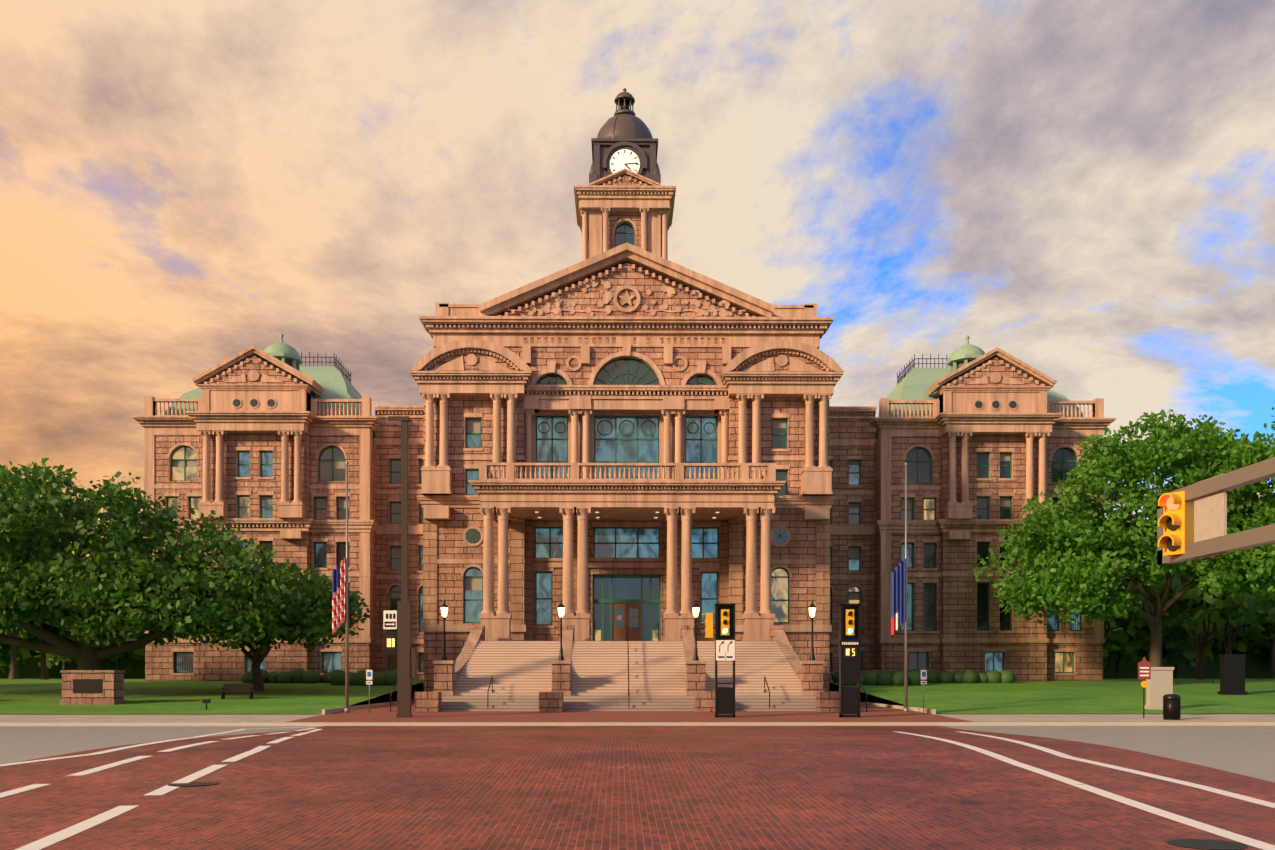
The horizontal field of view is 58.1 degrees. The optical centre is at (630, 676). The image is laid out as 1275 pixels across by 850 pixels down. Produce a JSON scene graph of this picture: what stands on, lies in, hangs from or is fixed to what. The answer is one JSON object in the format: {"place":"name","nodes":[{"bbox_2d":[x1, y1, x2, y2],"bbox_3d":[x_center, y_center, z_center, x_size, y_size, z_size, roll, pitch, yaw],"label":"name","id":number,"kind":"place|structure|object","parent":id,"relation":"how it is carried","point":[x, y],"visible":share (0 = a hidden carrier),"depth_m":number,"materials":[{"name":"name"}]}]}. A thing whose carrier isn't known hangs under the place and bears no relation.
{"place":"outdoors","nodes":[
{"label":"outdoors","id":0,"kind":"place"},
{"bbox_2d":[0,679,423,713],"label":"lawn","id":1,"kind":"structure","parent":0,"point":[41,696],"depth_m":69.47,"materials":[{"name":"green plant"}]},
{"bbox_2d":[0,520,74,678],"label":"tree","id":2,"kind":"object","parent":1,"relation":"on","point":[14,674],"visible":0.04,"depth_m":116.47,"materials":[{"name":"green plant"}]},
{"bbox_2d":[5,615,74,678],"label":"park tree","id":3,"kind":"object","parent":1,"relation":"on","point":[44,672],"depth_m":102.64,"materials":[{"name":"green plant"}]},
{"bbox_2d":[0,617,144,678],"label":"treeline","id":4,"kind":"object","parent":1,"relation":"on","point":[129,660],"visible":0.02,"depth_m":147.34,"materials":[{"name":"green plant"}]},
{"bbox_2d":[59,670,125,704],"bbox_3d":[-30.398,0.617,65.011,3.100,2.000,1.500,0,0,-1],"label":"monument","id":5,"kind":"object","parent":1,"relation":"on","point":[92,687],"visible":0.94,"depth_m":64.35,"materials":[{"name":"brown stone"}]},
{"bbox_2d":[0,457,370,669],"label":"oak tree","id":6,"kind":"object","parent":1,"relation":"on","point":[122,582],"visible":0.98,"depth_m":67.95,"materials":[{"name":"green plant"}]},
{"bbox_2d":[202,699,210,709],"bbox_3d":[-22.451,1.452,60.876,0.360,0.550,0.250,0,0,-1],"label":"sign","id":7,"kind":"object","parent":1,"relation":"on","point":[206,701],"visible":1,"depth_m":60.75,"materials":[{"name":"black metal"}]},
{"bbox_2d":[221,684,252,698],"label":"bench","id":8,"kind":"object","parent":1,"relation":"on","point":[237,688],"visible":0.94,"depth_m":69.27,"materials":[{"name":"black metal"}]},
{"bbox_2d":[159,552,340,690],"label":"oak tree","id":9,"kind":"object","parent":1,"relation":"on","point":[256,658],"visible":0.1,"depth_m":76.23,"materials":[{"name":"green plant"}]},
{"bbox_2d":[132,333,380,702],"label":"courthouse wing","id":10,"kind":"structure","parent":1,"relation":"on","point":[259,446],"depth_m":90.79,"materials":[{"name":"brown stone"}]},
{"bbox_2d":[241,668,396,682],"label":"hedge","id":11,"kind":"object","parent":1,"relation":"on","point":[298,675],"visible":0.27,"depth_m":86.08,"materials":[{"name":"green plant"}]},
{"bbox_2d":[327,669,396,685],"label":"hedge","id":12,"kind":"object","parent":1,"relation":"on","point":[336,677],"visible":0.58,"depth_m":83.15,"materials":[{"name":"green plant"}]},
{"bbox_2d":[374,405,423,702],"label":"building connecting section","id":13,"kind":"object","parent":1,"relation":"on","point":[387,438],"visible":0.4,"depth_m":93.61,"materials":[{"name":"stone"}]},
{"bbox_2d":[390,625,866,711],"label":"courthouse stairs","id":14,"kind":"structure","parent":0,"point":[480,673],"depth_m":65.25,"materials":[{"name":"beige stone"}]},
{"bbox_2d":[440,600,447,659],"bbox_3d":[-10.336,-2.613,63.899,0.460,3.400,0.437,0,0,-1],"label":"lamp post","id":15,"kind":"object","parent":14,"relation":"on","point":[444,608],"visible":0.92,"depth_m":63.81,"materials":[{"name":"black metal"}]},
{"bbox_2d":[557,600,564,659],"bbox_3d":[-3.837,-2.613,63.960,0.460,3.400,0.437,0,0,-1],"label":"lamp post","id":16,"kind":"object","parent":14,"relation":"on","point":[561,608],"visible":0.98,"depth_m":63.89,"materials":[{"name":"black metal"}]},
{"bbox_2d":[322,699,935,714],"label":"plaza paving","id":17,"kind":"structure","parent":0,"point":[385,706],"depth_m":65.73,"materials":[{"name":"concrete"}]},
{"bbox_2d":[409,242,843,691],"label":"courthouse pavilion","id":18,"kind":"structure","parent":17,"relation":"on","point":[619,439],"depth_m":79.40,"materials":[{"name":"brown stone"}]},
{"bbox_2d":[574,88,675,260],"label":"clock tower","id":19,"kind":"structure","parent":18,"relation":"on","point":[623,196],"depth_m":108.13,"materials":[{"name":"stone"}]},
{"bbox_2d":[692,600,699,659],"bbox_3d":[3.663,-2.613,64.031,0.460,3.400,0.437,0,0,-1],"label":"lamp post","id":20,"kind":"object","parent":18,"relation":"on","point":[695,607],"visible":0.98,"depth_m":63.97,"materials":[{"name":"black metal"}]},
{"bbox_2d":[808,600,815,659],"bbox_3d":[10.163,-2.613,64.092,0.460,3.400,0.437,0,0,-1],"label":"lamp post","id":21,"kind":"object","parent":18,"relation":"on","point":[812,608],"visible":0.96,"depth_m":64.02,"materials":[{"name":"black metal"}]},
{"bbox_2d":[350,703,909,706],"bbox_3d":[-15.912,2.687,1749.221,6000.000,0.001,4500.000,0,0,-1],"label":"ground","id":22,"kind":"structure","parent":0,"point":[356,704],"depth_m":116.53,"materials":[{"name":"green plant"}]},
{"bbox_2d":[0,726,1274,849],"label":"street","id":23,"kind":"structure","parent":0,"point":[608,788],"depth_m":20.15,"materials":[{"name":"brick"}]},
{"bbox_2d":[0,727,1274,849],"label":"road markings","id":24,"kind":"object","parent":23,"relation":"on","point":[44,842],"visible":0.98,"depth_m":20.39,"materials":[{"name":"white paint"}]},
{"bbox_2d":[0,722,1274,725],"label":"curb","id":25,"kind":"structure","parent":23,"relation":"on","point":[637,723],"depth_m":51.30,"materials":[{"name":"concrete"}]},
{"bbox_2d":[167,782,1247,849],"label":"manhole covers","id":26,"kind":"object","parent":23,"relation":"on","point":[1203,844],"visible":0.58,"depth_m":14.21,"materials":[{"name":"black metal"}]},
{"bbox_2d":[1157,457,1274,564],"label":"signal mast arm","id":27,"kind":"object","parent":23,"relation":"on","point":[1208,497],"visible":0.76,"depth_m":17.42},
{"bbox_2d":[1158,491,1193,555],"bbox_3d":[8.811,-2.473,18.535,0.520,1.060,0.420,0,0,-29],"label":"traffic light","id":28,"kind":"object","parent":27,"relation":"attached to","point":[1176,521],"visible":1,"depth_m":18.43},
{"bbox_2d":[0,711,1274,721],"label":"sidewalk","id":29,"kind":"structure","parent":0,"point":[628,716],"depth_m":55.40,"materials":[{"name":"concrete"}]},
{"bbox_2d":[332,461,349,712],"bbox_3d":[-15.136,-4.726,60.154,0.940,13.180,0.304,0,0,-1],"label":"flagpole with flag","id":30,"kind":"object","parent":29,"relation":"on","point":[338,595],"visible":1,"depth_m":60.10,"materials":[{"name":"fabric"}]},
{"bbox_2d":[366,669,371,713],"bbox_3d":[-13.429,0.732,59.158,0.320,2.300,0.067,0,0,-1],"label":"parking sign","id":31,"kind":"object","parent":29,"relation":"on","point":[369,675],"visible":1,"depth_m":59.13,"materials":[{"name":"white metal"}]},
{"bbox_2d":[383,416,415,717],"bbox_3d":[-11.117,-5.301,55.492,1.520,14.500,0.480,0,0,-1],"label":"signal pole","id":32,"kind":"object","parent":29,"relation":"on","point":[398,643],"visible":1,"depth_m":55.30,"materials":[{"name":"black metal"}]},
{"bbox_2d":[701,603,734,716],"bbox_3d":[4.252,-0.801,55.601,1.630,5.500,0.490,0,0,-1],"label":"traffic signal","id":33,"kind":"object","parent":29,"relation":"on","point":[724,627],"visible":1,"depth_m":55.46,"materials":[{"name":"black metal"}]},
{"bbox_2d":[839,603,861,716],"bbox_3d":[10.642,-0.801,55.661,1.050,5.500,0.490,0,0,-1],"label":"traffic signal","id":34,"kind":"object","parent":29,"relation":"on","point":[850,643],"visible":1,"depth_m":55.51,"materials":[{"name":"black metal"}]},
{"bbox_2d":[891,462,908,712],"bbox_3d":[14.200,-4.726,60.429,0.940,13.180,0.304,0,0,-1],"label":"flagpole with flag","id":35,"kind":"object","parent":29,"relation":"on","point":[898,595],"visible":1,"depth_m":60.38,"materials":[{"name":"blue fabric"}]},
{"bbox_2d":[921,669,926,712],"bbox_3d":[15.182,0.732,59.427,0.320,2.300,0.067,0,0,-1],"label":"parking sign","id":36,"kind":"object","parent":29,"relation":"on","point":[923,675],"visible":1,"depth_m":59.40,"materials":[{"name":"white metal"}]},
{"bbox_2d":[1138,656,1150,717],"bbox_3d":[24.605,0.488,55.007,0.600,2.950,0.091,0,0,-1],"label":"street sign","id":37,"kind":"object","parent":29,"relation":"on","point":[1144,668],"visible":1,"depth_m":54.97,"materials":[{"name":"red metal"}]},
{"bbox_2d":[1163,694,1180,719],"bbox_3d":[25.233,1.391,53.533,0.760,1.200,0.760,0,0,-1],"label":"trash can","id":38,"kind":"object","parent":29,"relation":"on","point":[1171,706],"visible":1,"depth_m":53.27,"materials":[{"name":"black metal"}]},
{"bbox_2d":[0,0,1274,584],"label":"sky","id":39,"kind":"structure","parent":0,"point":[1080,191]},
{"bbox_2d":[829,679,1274,713],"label":"lawn","id":40,"kind":"structure","parent":0,"point":[1125,696],"depth_m":70.74,"materials":[{"name":"green plant"}]},
{"bbox_2d":[0,640,1271,678],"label":"trees","id":41,"kind":"object","parent":40,"relation":"on","point":[1256,667],"depth_m":157.95,"materials":[{"name":"green plant"}]},
{"bbox_2d":[829,406,876,702],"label":"building connecting section","id":42,"kind":"object","parent":40,"relation":"on","point":[852,439],"visible":0.44,"depth_m":93.96,"materials":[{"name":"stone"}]},
{"bbox_2d":[838,670,922,685],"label":"hedge","id":43,"kind":"object","parent":40,"relation":"on","point":[869,677],"visible":0.56,"depth_m":83.53,"materials":[{"name":"green plant"}]},
{"bbox_2d":[832,668,1015,684],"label":"hedge","id":44,"kind":"object","parent":40,"relation":"on","point":[972,676],"visible":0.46,"depth_m":86.57,"materials":[{"name":"green plant"}]},
{"bbox_2d":[869,335,1115,702],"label":"courthouse wing","id":45,"kind":"structure","parent":40,"relation":"on","point":[982,443],"depth_m":91.20,"materials":[{"name":"brown stone"}]},
{"bbox_2d":[973,409,1271,666],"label":"elm tree","id":46,"kind":"object","parent":40,"relation":"on","point":[1092,578],"visible":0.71,"depth_m":80.68,"materials":[{"name":"green plant"}]},
{"bbox_2d":[1103,565,1152,646],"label":"park tree","id":47,"kind":"object","parent":40,"relation":"on","point":[1131,614],"visible":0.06,"depth_m":108.61,"materials":[{"name":"green plant"}]},
{"bbox_2d":[1145,667,1173,709],"bbox_3d":[28.357,0.642,61.562,1.400,2.350,0.700,0,0,-1],"label":"white monument","id":48,"kind":"object","parent":40,"relation":"on","point":[1160,685],"visible":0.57,"depth_m":61.31,"materials":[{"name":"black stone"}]},
{"bbox_2d":[1145,562,1226,678],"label":"tree","id":49,"kind":"object","parent":40,"relation":"on","point":[1168,621],"visible":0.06,"depth_m":139.62,"materials":[{"name":"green plant"}]},
{"bbox_2d":[1103,585,1274,678],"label":"treeline","id":50,"kind":"object","parent":40,"relation":"on","point":[1125,643],"visible":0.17,"depth_m":147.36,"materials":[{"name":"green plant"}]},
{"bbox_2d":[1138,560,1274,678],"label":"park tree","id":51,"kind":"object","parent":40,"relation":"on","point":[1191,602],"visible":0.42,"depth_m":101.80,"materials":[{"name":"green plant"}]},
{"bbox_2d":[1181,578,1274,654],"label":"tree","id":52,"kind":"object","parent":40,"relation":"on","point":[1228,623],"visible":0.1,"depth_m":117.52,"materials":[{"name":"green plant"}]},
{"bbox_2d":[1218,655,1247,694],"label":"dark monument","id":53,"kind":"object","parent":40,"relation":"on","point":[1232,674],"visible":0.88,"depth_m":73.36,"materials":[{"name":"black stone"}]},
{"bbox_2d":[1194,407,1274,599],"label":"elm tree","id":54,"kind":"object","parent":40,"relation":"on","point":[1230,570],"visible":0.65,"depth_m":75.99,"materials":[{"name":"green plant"}]},
{"bbox_2d":[1243,572,1274,678],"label":"tree","id":55,"kind":"object","parent":40,"relation":"on","point":[1272,648],"visible":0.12,"depth_m":149.87,"materials":[{"name":"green plant"}]},
{"bbox_2d":[1256,595,1274,621],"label":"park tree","id":56,"kind":"object","parent":40,"relation":"on","point":[1269,609],"visible":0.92,"depth_m":98.77,"materials":[{"name":"green plant"}]}
]}

